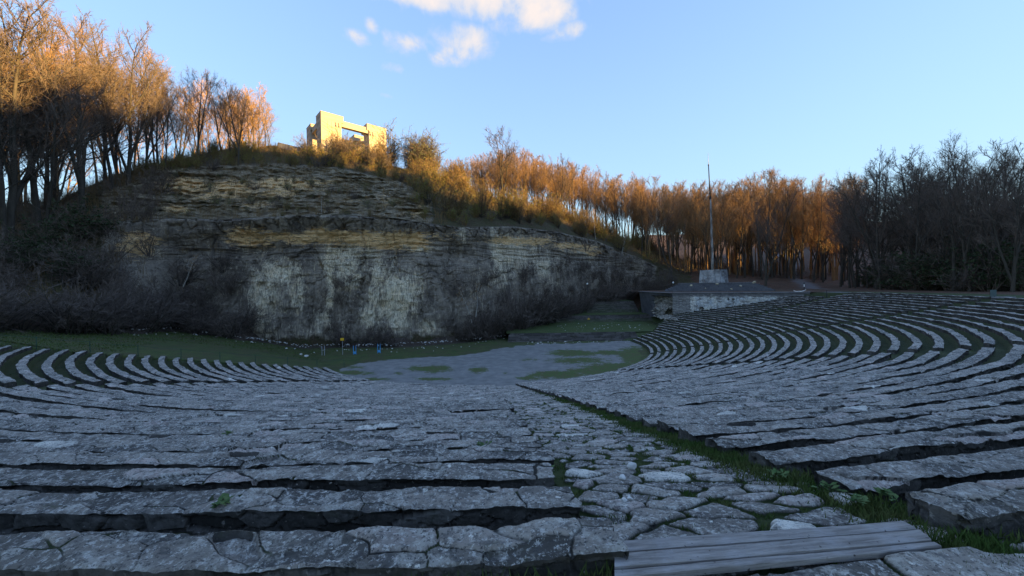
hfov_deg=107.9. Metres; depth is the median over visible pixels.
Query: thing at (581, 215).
budding shrub
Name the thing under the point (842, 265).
bare tree
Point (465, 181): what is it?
budding shrub
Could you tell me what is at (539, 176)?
bare tree
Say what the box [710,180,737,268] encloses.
bare tree
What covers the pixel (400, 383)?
stone bench
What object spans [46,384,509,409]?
stone bench
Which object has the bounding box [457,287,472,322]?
birch tree
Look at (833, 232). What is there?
bare tree
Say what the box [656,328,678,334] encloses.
stone bench
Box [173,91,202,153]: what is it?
bare tree
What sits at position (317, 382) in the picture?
stone bench
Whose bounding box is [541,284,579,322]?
bare shrub
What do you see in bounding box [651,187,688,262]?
bare tree
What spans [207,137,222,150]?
budding shrub
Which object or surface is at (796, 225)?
bare tree
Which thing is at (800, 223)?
bare tree
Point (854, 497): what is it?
weed plant
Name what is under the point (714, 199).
bare tree
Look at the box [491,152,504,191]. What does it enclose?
bare tree
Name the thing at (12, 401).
stone bench
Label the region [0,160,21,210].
bare tree
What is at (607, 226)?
budding shrub
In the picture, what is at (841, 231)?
bare tree
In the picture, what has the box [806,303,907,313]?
stone bench
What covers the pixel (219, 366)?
stone bench
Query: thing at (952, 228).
bare tree
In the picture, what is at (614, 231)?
budding shrub
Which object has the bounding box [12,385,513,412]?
stone bench
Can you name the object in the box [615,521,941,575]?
plank step
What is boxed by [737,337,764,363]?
stone bench
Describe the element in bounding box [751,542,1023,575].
rim paving
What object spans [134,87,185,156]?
bare tree
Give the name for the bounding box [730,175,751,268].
bare tree
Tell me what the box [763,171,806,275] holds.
bare tree
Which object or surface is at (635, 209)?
bare tree
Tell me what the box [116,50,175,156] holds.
bare tree
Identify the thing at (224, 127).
bare tree
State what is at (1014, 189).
bare tree
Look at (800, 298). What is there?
stone bench
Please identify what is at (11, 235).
bare shrub
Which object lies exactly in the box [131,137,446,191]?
thicket
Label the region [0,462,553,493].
stone bench
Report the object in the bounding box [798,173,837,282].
bare tree
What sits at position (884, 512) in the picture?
grass
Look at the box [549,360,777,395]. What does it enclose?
stone bench
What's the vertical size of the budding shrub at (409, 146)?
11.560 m
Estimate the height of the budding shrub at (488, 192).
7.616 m
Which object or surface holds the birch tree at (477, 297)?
on the quarry hillside
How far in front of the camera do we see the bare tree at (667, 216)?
119.68 m
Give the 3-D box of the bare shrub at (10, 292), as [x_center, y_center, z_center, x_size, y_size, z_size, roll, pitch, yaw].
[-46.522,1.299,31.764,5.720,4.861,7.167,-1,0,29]
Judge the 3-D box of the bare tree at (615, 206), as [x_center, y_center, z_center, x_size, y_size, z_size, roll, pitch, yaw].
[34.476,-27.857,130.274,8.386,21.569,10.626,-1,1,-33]
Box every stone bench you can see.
[0,345,11,351]
[0,346,31,387]
[0,386,510,415]
[0,397,515,421]
[0,403,521,423]
[0,413,527,430]
[0,420,521,436]
[0,427,531,443]
[0,436,541,452]
[0,447,554,470]
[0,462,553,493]
[0,485,581,534]
[0,517,628,575]
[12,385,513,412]
[16,349,49,387]
[41,349,75,386]
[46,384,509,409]
[65,351,103,385]
[74,384,507,405]
[85,352,127,384]
[104,382,503,404]
[105,353,149,384]
[124,354,170,384]
[128,384,507,401]
[141,355,188,382]
[152,382,490,400]
[158,356,206,382]
[172,357,223,383]
[174,382,502,398]
[187,358,239,382]
[192,382,500,397]
[201,359,254,382]
[212,383,502,395]
[214,360,267,382]
[225,360,280,382]
[227,382,500,394]
[238,362,292,382]
[243,382,497,393]
[250,362,304,381]
[259,382,498,392]
[261,364,315,381]
[272,364,325,381]
[272,381,499,391]
[283,364,334,381]
[286,381,497,390]
[293,366,344,381]
[299,381,497,389]
[303,366,352,381]
[309,381,495,388]
[313,367,361,380]
[322,367,369,380]
[322,381,497,388]
[332,381,496,388]
[340,381,484,387]
[349,381,494,386]
[357,380,495,386]
[367,380,485,385]
[375,380,493,385]
[515,371,612,384]
[517,370,620,385]
[519,369,630,385]
[520,369,638,386]
[522,369,646,387]
[523,368,655,387]
[525,367,664,388]
[527,367,675,388]
[529,366,685,389]
[531,365,695,390]
[534,365,709,390]
[536,365,722,391]
[539,364,735,392]
[542,363,748,393]
[546,361,762,395]
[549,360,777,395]
[553,359,794,397]
[557,358,811,398]
[561,357,830,401]
[568,355,848,400]
[572,354,870,403]
[580,352,890,404]
[586,352,913,407]
[595,350,939,410]
[605,348,968,414]
[615,347,994,417]
[617,354,652,370]
[624,352,660,369]
[626,344,1023,421]
[633,351,668,369]
[641,342,653,353]
[642,350,676,368]
[642,363,1023,427]
[647,341,660,352]
[650,332,666,336]
[650,348,685,368]
[654,330,672,335]
[654,339,668,351]
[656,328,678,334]
[657,377,1023,435]
[658,326,684,332]
[659,324,691,330]
[659,347,694,367]
[660,338,676,349]
[661,322,696,329]
[663,321,703,327]
[666,336,685,347]
[668,346,703,366]
[669,315,721,323]
[669,319,709,325]
[672,317,715,324]
[673,314,728,321]
[673,335,693,347]
[677,313,734,320]
[678,390,1023,442]
[679,333,702,345]
[679,344,713,366]
[685,312,740,318]
[685,332,711,344]
[689,343,722,365]
[692,330,720,343]
[694,310,746,317]
[698,328,728,341]
[700,342,732,364]
[701,310,752,315]
[704,327,737,340]
[705,403,1023,456]
[710,308,758,313]
[711,325,747,338]
[712,340,742,365]
[717,308,764,312]
[717,324,757,337]
[723,322,766,335]
[724,338,754,364]
[725,306,771,311]
[730,321,776,334]
[734,305,777,309]
[736,320,786,332]
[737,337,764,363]
[742,304,783,307]
[743,318,796,330]
[748,317,806,329]
[749,335,776,362]
[749,421,1023,476]
[750,303,790,306]
[755,315,818,327]
[758,301,795,304]
[762,313,828,325]
[763,334,789,361]
[764,300,801,303]
[768,312,838,324]
[770,299,807,302]
[774,310,849,322]
[776,298,812,300]
[778,333,802,360]
[781,309,861,320]
[783,297,818,299]
[788,307,873,318]
[789,296,823,297]
[794,306,884,316]
[794,331,816,359]
[799,304,896,314]
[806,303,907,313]
[807,329,830,358]
[811,301,918,311]
[814,447,1023,503]
[817,300,929,309]
[819,327,846,357]
[823,298,941,307]
[830,297,953,305]
[830,325,862,357]
[835,295,967,303]
[840,324,880,355]
[842,294,980,301]
[848,292,990,298]
[852,322,899,353]
[864,320,921,352]
[876,318,943,350]
[889,316,970,349]
[900,314,994,347]
[905,477,1023,543]
[912,312,1023,344]
[923,310,1023,333]
[936,309,1023,323]
[947,306,1023,318]
[961,305,1023,313]
[975,302,1023,308]
[990,300,1023,304]
[1004,297,1023,300]
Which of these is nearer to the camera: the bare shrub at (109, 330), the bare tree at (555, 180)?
the bare shrub at (109, 330)
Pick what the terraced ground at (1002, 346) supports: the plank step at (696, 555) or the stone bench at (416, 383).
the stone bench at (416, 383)
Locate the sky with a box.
[0,0,1023,239]
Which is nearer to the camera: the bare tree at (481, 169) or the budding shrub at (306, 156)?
the budding shrub at (306, 156)
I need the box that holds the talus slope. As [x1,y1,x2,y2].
[106,311,498,345]
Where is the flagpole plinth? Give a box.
[699,269,728,282]
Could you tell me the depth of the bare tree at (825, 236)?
111.40 m
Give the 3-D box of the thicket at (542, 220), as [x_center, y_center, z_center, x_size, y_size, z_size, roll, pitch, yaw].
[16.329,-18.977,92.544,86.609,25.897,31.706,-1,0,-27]
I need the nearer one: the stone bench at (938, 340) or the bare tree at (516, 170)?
the stone bench at (938, 340)
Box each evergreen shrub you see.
[0,210,87,259]
[0,232,38,253]
[1,238,61,269]
[44,190,130,243]
[44,237,107,284]
[862,250,922,289]
[879,253,932,289]
[886,243,960,290]
[937,235,1023,290]
[943,233,1023,289]
[975,255,1023,290]
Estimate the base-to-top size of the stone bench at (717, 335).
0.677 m
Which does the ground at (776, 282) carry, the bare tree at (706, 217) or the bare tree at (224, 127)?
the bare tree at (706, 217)
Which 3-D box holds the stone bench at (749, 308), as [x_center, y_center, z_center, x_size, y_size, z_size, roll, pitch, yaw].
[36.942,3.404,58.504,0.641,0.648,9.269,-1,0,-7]
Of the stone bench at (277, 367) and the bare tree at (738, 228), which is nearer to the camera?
the stone bench at (277, 367)
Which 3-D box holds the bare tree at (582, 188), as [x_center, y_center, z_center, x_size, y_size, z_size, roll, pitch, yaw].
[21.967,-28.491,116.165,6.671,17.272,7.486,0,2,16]
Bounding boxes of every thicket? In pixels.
[0,159,180,307]
[5,130,274,209]
[82,260,265,340]
[123,164,424,216]
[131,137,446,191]
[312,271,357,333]
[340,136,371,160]
[409,165,659,263]
[439,259,679,330]
[464,275,672,340]
[555,239,682,301]
[646,239,863,279]
[852,242,1023,291]
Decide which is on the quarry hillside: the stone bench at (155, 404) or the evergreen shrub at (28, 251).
the evergreen shrub at (28, 251)
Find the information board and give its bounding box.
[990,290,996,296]
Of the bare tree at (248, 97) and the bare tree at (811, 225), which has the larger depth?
the bare tree at (811, 225)
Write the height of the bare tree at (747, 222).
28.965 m
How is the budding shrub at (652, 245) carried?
on the quarry hillside
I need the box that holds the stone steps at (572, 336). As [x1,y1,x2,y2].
[508,332,637,341]
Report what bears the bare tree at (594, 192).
on the quarry hillside
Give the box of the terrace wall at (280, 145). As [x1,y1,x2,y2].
[277,142,315,153]
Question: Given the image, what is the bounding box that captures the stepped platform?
[665,282,774,291]
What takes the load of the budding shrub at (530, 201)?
on the quarry hillside
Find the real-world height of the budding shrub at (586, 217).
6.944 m
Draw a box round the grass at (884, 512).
[0,330,1023,575]
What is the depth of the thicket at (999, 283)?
53.94 m
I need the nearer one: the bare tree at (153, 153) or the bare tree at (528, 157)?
the bare tree at (153, 153)
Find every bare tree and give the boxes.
[0,0,116,241]
[0,0,128,231]
[0,12,51,210]
[0,12,64,248]
[0,26,49,132]
[0,29,22,86]
[0,34,37,156]
[0,63,45,176]
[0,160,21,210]
[1,0,87,200]
[2,39,138,222]
[2,49,73,196]
[2,61,89,179]
[3,13,107,192]
[4,0,162,214]
[17,23,96,201]
[19,47,94,168]
[42,49,74,178]
[51,18,175,187]
[56,20,180,185]
[68,15,166,173]
[74,35,132,174]
[89,90,141,166]
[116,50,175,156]
[124,53,188,162]
[132,74,165,161]
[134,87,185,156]
[138,71,167,165]
[146,71,189,169]
[149,87,177,150]
[153,78,185,155]
[162,84,207,156]
[172,97,215,149]
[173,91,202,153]
[176,64,226,159]
[196,76,239,148]
[196,79,255,157]
[211,94,238,152]
[215,95,238,146]
[220,98,239,143]
[221,89,263,165]
[229,89,253,136]
[236,93,264,142]
[240,87,261,147]
[247,97,272,146]
[254,102,278,143]
[471,153,489,183]
[472,151,494,190]
[476,157,492,188]
[481,126,520,194]
[486,162,503,194]
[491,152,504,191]
[492,153,504,180]
[494,158,513,194]
[503,146,515,192]
[505,148,520,198]
[508,154,523,192]
[514,152,526,192]
[517,147,533,196]
[517,157,537,200]
[518,150,542,204]
[523,159,538,204]
[530,155,548,199]
[533,163,546,194]
[536,155,546,199]
[541,162,553,199]
[543,162,563,194]
[544,162,564,203]
[547,153,579,213]
[547,167,564,199]
[557,162,580,212]
[561,162,571,201]
[564,161,593,208]
[564,170,580,207]
[574,170,592,210]
[581,179,595,219]
[587,171,615,223]
[588,179,604,213]
[594,179,615,227]
[601,178,622,223]
[604,174,633,231]
[605,177,621,226]
[607,181,624,232]
[610,181,630,233]
[625,178,651,236]
[628,182,649,239]
[629,175,665,255]
[629,187,651,236]
[630,187,652,241]
[634,177,653,255]
[640,183,695,281]
[650,191,668,250]
[651,186,670,263]
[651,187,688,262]
[655,185,680,258]
[657,189,669,248]
[660,183,689,256]
[671,180,686,257]
[677,191,699,269]
[680,195,712,269]
[681,180,716,266]
[681,187,693,248]
[681,190,706,274]
[683,193,707,274]
[684,187,712,266]
[687,187,728,269]
[690,183,721,269]
[690,197,709,269]
[706,192,741,268]
[706,193,732,269]
[707,180,720,254]
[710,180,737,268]
[712,182,736,275]
[725,189,758,277]
[725,191,760,259]
[726,185,764,274]
[727,186,759,278]
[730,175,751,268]
[730,179,758,271]
[732,177,768,276]
[736,169,802,286]
[736,173,773,279]
[737,166,797,277]
[747,182,777,276]
[750,172,767,267]
[753,188,785,277]
[755,169,791,276]
[762,178,796,274]
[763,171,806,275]
[763,180,787,266]
[768,178,813,262]
[771,178,807,258]
[772,176,801,277]
[774,185,826,278]
[776,177,825,278]
[782,181,818,269]
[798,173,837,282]
[800,185,836,282]
[803,178,829,273]
[804,198,816,269]
[805,180,842,280]
[808,191,837,279]
[812,192,840,279]
[815,195,829,278]
[817,178,870,286]
[818,176,869,284]
[821,159,921,288]
[821,179,874,286]
[821,180,858,284]
[824,168,861,286]
[824,174,881,287]
[824,187,886,287]
[826,190,888,287]
[830,178,869,280]
[831,169,862,281]
[833,158,942,266]
[838,196,884,286]
[842,147,914,289]
[846,170,904,287]
[851,144,952,258]
[852,191,886,257]
[864,187,907,260]
[871,158,959,251]
[873,152,972,261]
[874,170,939,263]
[881,174,946,252]
[884,172,948,251]
[891,149,958,250]
[891,181,950,259]
[893,166,953,289]
[907,153,949,289]
[912,169,1022,252]
[913,168,981,289]
[914,130,988,290]
[920,133,1015,291]
[927,163,1023,258]
[932,147,1023,253]
[938,140,1023,251]
[940,153,1004,245]
[948,169,1020,289]
[953,161,1023,238]
[954,172,1013,248]
[956,138,1023,291]
[965,167,1023,244]
[969,159,1023,243]
[970,146,1020,230]
[985,158,1023,243]
[995,175,1023,285]
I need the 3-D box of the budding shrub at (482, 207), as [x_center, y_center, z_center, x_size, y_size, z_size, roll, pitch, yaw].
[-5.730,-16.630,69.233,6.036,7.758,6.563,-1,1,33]
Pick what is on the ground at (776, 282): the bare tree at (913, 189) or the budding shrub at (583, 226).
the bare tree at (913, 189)
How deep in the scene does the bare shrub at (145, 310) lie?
44.28 m
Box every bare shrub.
[0,228,29,251]
[0,229,47,265]
[0,268,76,322]
[0,277,57,326]
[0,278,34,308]
[0,279,50,333]
[0,287,68,329]
[0,290,93,330]
[1,262,105,334]
[22,299,90,331]
[23,242,137,293]
[27,258,106,287]
[28,276,168,310]
[28,287,90,332]
[29,276,149,334]
[33,271,156,333]
[34,233,114,274]
[43,270,159,335]
[85,270,137,292]
[88,275,188,333]
[94,306,134,332]
[98,291,170,332]
[104,282,196,332]
[143,284,202,329]
[150,247,226,285]
[157,290,207,330]
[157,290,225,321]
[162,293,212,323]
[169,300,227,334]
[191,311,236,335]
[192,292,277,339]
[194,158,222,170]
[201,243,237,272]
[265,195,284,209]
[293,132,327,152]
[309,151,327,167]
[314,127,339,151]
[314,151,336,166]
[319,323,351,346]
[322,133,360,161]
[330,334,350,346]
[331,127,374,159]
[336,333,353,346]
[348,157,362,169]
[348,186,362,199]
[348,324,373,346]
[360,151,399,168]
[363,320,391,347]
[364,148,381,165]
[365,140,394,167]
[375,329,404,346]
[398,172,405,181]
[448,322,472,341]
[456,314,492,341]
[461,301,521,337]
[467,298,513,339]
[473,307,503,333]
[481,292,521,338]
[497,288,559,333]
[511,283,568,324]
[520,288,559,325]
[525,300,560,324]
[526,292,573,324]
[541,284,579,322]
[557,292,594,309]
[559,287,587,318]
[561,291,592,314]
[563,293,607,312]
[571,301,593,314]
[579,274,621,303]
[592,274,630,300]
[594,284,619,301]
[612,278,640,299]
[640,279,676,289]
[857,250,911,289]
[866,242,971,290]
[926,263,995,291]
[951,255,1023,286]
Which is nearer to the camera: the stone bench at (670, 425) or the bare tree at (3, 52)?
the stone bench at (670, 425)
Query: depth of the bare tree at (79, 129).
52.81 m
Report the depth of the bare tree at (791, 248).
114.01 m
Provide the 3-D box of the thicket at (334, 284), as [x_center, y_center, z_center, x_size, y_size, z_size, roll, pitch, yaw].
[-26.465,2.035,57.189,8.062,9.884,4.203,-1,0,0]
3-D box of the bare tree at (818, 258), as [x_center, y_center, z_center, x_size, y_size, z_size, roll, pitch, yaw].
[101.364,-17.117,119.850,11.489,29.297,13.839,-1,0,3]
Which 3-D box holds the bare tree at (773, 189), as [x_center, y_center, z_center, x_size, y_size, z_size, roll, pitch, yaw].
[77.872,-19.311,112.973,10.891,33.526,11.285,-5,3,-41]
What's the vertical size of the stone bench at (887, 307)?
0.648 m
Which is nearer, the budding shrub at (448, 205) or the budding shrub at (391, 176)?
the budding shrub at (448, 205)
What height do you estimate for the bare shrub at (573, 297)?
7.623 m
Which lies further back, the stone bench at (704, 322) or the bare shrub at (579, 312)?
the bare shrub at (579, 312)
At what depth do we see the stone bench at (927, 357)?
13.52 m
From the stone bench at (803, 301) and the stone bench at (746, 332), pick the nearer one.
the stone bench at (746, 332)
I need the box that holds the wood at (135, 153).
[1,36,279,209]
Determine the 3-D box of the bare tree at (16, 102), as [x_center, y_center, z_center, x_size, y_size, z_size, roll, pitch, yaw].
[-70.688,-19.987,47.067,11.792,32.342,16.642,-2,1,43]
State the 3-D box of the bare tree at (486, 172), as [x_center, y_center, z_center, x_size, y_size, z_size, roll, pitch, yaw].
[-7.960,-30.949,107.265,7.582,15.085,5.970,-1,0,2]
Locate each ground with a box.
[0,222,1023,368]
[0,292,1023,573]
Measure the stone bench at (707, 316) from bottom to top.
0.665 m
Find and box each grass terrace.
[507,322,655,332]
[573,312,646,314]
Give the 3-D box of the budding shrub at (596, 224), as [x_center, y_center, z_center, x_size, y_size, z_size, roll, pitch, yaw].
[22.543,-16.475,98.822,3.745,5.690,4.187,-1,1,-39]
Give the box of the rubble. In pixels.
[651,302,682,320]
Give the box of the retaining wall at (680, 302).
[638,291,809,316]
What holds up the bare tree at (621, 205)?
on the quarry hillside
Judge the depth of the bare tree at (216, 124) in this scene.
79.98 m
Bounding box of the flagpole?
[708,161,713,269]
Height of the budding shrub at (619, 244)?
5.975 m
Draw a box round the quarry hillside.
[0,145,694,345]
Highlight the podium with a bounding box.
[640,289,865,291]
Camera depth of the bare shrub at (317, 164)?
71.27 m
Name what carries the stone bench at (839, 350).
on the terraced ground at (1002, 346)
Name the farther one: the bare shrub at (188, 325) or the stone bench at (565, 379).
the bare shrub at (188, 325)
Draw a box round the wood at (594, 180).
[441,148,645,237]
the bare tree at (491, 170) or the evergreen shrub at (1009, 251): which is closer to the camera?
the evergreen shrub at (1009, 251)
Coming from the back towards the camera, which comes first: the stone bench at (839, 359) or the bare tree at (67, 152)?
the bare tree at (67, 152)
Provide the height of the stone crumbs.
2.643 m
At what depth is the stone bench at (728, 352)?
33.23 m
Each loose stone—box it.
[619,474,625,479]
[627,462,636,469]
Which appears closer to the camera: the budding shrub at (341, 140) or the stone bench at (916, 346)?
the stone bench at (916, 346)
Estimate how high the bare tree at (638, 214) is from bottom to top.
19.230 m
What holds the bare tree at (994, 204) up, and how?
on the ground at (776, 282)
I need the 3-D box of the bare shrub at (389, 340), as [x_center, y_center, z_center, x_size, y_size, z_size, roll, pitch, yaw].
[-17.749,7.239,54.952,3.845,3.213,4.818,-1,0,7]
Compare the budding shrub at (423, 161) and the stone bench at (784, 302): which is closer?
the stone bench at (784, 302)
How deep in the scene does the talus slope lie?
55.91 m
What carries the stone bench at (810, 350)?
on the terraced ground at (1002, 346)
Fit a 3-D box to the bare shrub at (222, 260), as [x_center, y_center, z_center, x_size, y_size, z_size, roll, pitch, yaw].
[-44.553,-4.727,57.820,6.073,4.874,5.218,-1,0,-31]
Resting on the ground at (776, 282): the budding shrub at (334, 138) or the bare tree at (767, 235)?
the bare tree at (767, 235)
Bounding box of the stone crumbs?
[11,391,1023,548]
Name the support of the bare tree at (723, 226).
on the ground at (776, 282)
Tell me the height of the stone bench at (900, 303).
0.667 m
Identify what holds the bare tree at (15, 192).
on the quarry hillside
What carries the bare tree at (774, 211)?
on the ground at (776, 282)
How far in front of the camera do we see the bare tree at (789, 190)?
110.06 m
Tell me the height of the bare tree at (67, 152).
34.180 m
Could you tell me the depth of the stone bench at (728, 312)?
58.77 m
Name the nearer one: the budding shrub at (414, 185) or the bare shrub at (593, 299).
the budding shrub at (414, 185)
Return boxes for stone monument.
[306,110,385,162]
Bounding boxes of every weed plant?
[210,493,242,508]
[477,441,491,446]
[767,468,788,478]
[811,480,847,491]
[840,493,870,505]
[873,487,899,500]
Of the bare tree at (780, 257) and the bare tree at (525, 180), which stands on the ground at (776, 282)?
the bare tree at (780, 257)
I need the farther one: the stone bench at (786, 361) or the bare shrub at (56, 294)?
the bare shrub at (56, 294)
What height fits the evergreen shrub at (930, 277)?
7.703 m
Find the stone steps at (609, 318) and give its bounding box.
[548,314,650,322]
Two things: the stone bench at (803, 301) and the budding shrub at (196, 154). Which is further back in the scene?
the budding shrub at (196, 154)
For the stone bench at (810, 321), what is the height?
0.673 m
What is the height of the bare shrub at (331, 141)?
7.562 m
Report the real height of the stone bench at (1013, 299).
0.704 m
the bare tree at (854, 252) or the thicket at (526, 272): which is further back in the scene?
the bare tree at (854, 252)
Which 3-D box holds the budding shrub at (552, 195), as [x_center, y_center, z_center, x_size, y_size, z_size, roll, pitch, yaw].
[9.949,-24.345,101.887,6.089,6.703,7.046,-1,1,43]
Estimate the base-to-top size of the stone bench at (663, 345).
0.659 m
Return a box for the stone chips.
[139,324,642,352]
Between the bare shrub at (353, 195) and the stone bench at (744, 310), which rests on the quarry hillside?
the bare shrub at (353, 195)
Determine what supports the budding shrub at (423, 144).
on the quarry hillside
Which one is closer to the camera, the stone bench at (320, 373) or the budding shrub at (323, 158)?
the stone bench at (320, 373)
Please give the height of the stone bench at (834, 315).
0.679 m
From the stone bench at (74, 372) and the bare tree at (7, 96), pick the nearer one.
the stone bench at (74, 372)
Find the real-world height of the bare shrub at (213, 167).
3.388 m
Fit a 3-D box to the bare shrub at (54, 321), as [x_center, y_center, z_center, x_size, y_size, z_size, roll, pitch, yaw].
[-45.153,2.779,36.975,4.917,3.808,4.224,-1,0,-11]
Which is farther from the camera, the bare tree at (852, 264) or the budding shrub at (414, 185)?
the bare tree at (852, 264)
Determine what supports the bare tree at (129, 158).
on the quarry hillside
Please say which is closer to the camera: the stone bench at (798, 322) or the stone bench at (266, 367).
the stone bench at (266, 367)
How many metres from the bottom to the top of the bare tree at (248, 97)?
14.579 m
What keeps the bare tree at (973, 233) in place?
on the ground at (776, 282)
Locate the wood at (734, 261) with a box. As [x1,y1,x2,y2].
[615,172,858,280]
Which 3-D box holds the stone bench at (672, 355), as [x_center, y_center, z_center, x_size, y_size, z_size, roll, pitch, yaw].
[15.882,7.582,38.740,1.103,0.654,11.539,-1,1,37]
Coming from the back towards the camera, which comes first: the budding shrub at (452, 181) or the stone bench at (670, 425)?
the budding shrub at (452, 181)
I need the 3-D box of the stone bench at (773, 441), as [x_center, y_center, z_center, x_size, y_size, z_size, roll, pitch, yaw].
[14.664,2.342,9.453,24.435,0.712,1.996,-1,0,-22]
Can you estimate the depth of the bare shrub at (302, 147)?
82.76 m
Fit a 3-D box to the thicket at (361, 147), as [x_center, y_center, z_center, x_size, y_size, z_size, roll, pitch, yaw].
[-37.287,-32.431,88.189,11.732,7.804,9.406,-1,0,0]
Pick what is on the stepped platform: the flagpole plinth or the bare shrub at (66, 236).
the flagpole plinth
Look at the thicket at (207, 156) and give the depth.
71.98 m
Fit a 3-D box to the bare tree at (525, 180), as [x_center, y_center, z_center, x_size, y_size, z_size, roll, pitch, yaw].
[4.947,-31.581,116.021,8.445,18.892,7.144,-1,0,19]
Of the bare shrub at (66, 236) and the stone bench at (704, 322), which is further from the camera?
the stone bench at (704, 322)
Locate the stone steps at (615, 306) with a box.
[584,301,638,312]
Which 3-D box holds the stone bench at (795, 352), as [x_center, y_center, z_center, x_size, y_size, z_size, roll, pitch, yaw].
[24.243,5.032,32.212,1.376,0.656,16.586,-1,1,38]
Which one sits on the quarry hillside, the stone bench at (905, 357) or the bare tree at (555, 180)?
the bare tree at (555, 180)
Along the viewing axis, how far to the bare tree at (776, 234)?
118.78 m
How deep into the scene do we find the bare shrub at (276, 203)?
60.89 m
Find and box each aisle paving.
[497,385,616,425]
[527,420,984,575]
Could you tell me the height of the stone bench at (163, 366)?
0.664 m
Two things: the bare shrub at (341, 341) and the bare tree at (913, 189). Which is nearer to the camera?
the bare shrub at (341, 341)
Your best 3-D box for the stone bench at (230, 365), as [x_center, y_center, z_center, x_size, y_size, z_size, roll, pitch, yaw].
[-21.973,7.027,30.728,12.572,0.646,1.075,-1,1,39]
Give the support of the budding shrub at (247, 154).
on the quarry hillside
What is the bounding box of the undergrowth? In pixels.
[0,142,755,321]
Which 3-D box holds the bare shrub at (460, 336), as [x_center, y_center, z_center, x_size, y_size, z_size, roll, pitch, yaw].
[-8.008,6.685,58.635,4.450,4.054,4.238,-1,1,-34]
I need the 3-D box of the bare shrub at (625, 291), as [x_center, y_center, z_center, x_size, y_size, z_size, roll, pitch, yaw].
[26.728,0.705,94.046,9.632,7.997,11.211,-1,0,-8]
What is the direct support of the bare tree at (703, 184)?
on the ground at (776, 282)
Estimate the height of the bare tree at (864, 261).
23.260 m
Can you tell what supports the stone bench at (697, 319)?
on the terraced ground at (1002, 346)
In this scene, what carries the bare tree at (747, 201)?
on the ground at (776, 282)
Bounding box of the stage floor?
[0,329,648,385]
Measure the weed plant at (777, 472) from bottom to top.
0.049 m
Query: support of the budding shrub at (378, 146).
on the quarry hillside
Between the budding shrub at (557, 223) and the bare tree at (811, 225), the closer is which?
the budding shrub at (557, 223)
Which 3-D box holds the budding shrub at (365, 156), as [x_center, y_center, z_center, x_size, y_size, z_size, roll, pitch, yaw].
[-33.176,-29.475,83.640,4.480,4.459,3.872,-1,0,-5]
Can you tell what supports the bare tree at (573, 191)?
on the quarry hillside
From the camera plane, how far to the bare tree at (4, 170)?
54.95 m
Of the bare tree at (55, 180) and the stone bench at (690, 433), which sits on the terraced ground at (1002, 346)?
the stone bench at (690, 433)
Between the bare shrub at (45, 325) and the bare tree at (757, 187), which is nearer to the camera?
the bare shrub at (45, 325)
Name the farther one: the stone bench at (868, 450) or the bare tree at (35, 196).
the bare tree at (35, 196)
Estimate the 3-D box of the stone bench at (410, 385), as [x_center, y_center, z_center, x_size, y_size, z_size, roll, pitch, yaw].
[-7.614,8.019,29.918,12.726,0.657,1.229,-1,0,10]
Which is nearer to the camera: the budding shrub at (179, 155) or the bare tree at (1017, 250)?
the bare tree at (1017, 250)
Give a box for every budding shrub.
[152,150,171,160]
[168,148,191,166]
[185,140,202,159]
[191,144,208,164]
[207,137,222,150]
[232,140,246,155]
[236,144,246,160]
[241,147,252,160]
[283,149,298,165]
[283,197,292,210]
[298,145,316,163]
[310,142,323,158]
[317,152,330,166]
[324,130,348,149]
[326,145,341,165]
[328,133,351,155]
[333,154,347,168]
[337,151,347,165]
[348,146,363,163]
[352,149,371,163]
[362,136,391,164]
[371,117,405,164]
[372,153,387,175]
[385,141,402,166]
[388,165,399,179]
[393,129,420,168]
[399,132,426,167]
[400,125,430,164]
[404,138,434,168]
[405,169,422,192]
[407,157,433,181]
[409,154,433,178]
[411,135,437,161]
[412,158,432,170]
[413,129,433,162]
[414,136,439,163]
[416,167,449,204]
[417,128,440,163]
[418,129,446,166]
[419,156,440,176]
[420,161,441,186]
[424,145,442,175]
[431,179,461,216]
[434,165,447,185]
[438,162,453,177]
[442,160,471,183]
[442,169,461,188]
[446,185,468,216]
[448,168,470,190]
[449,158,467,178]
[450,159,469,179]
[465,179,502,217]
[471,173,496,201]
[492,190,507,219]
[497,188,522,218]
[509,194,529,223]
[509,199,521,220]
[513,185,530,204]
[520,192,544,214]
[522,200,542,222]
[530,204,542,217]
[531,195,545,209]
[537,197,556,217]
[541,188,557,200]
[541,199,563,216]
[545,197,559,216]
[546,211,557,222]
[552,207,565,228]
[563,206,573,220]
[573,214,590,236]
[574,210,587,221]
[574,217,588,236]
[576,207,595,227]
[585,211,606,223]
[590,217,601,235]
[591,217,602,235]
[598,219,617,236]
[605,218,616,234]
[608,225,624,239]
[613,230,630,250]
[634,232,641,249]
[650,239,654,250]
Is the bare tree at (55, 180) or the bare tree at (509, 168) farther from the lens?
the bare tree at (509, 168)
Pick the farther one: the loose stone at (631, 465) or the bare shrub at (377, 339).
the bare shrub at (377, 339)
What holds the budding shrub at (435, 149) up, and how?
on the quarry hillside
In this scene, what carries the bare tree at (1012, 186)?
on the ground at (776, 282)
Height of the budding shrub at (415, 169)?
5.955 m
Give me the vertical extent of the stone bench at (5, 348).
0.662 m
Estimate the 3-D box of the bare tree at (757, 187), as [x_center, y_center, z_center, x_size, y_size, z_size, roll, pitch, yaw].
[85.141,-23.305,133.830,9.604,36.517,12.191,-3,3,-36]
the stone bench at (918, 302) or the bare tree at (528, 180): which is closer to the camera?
the stone bench at (918, 302)
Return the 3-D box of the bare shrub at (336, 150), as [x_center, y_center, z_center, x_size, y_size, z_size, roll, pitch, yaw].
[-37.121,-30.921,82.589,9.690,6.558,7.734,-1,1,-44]
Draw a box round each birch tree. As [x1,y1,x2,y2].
[183,255,197,286]
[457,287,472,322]
[474,282,482,316]
[590,208,596,238]
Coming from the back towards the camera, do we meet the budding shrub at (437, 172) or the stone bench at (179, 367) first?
the budding shrub at (437, 172)

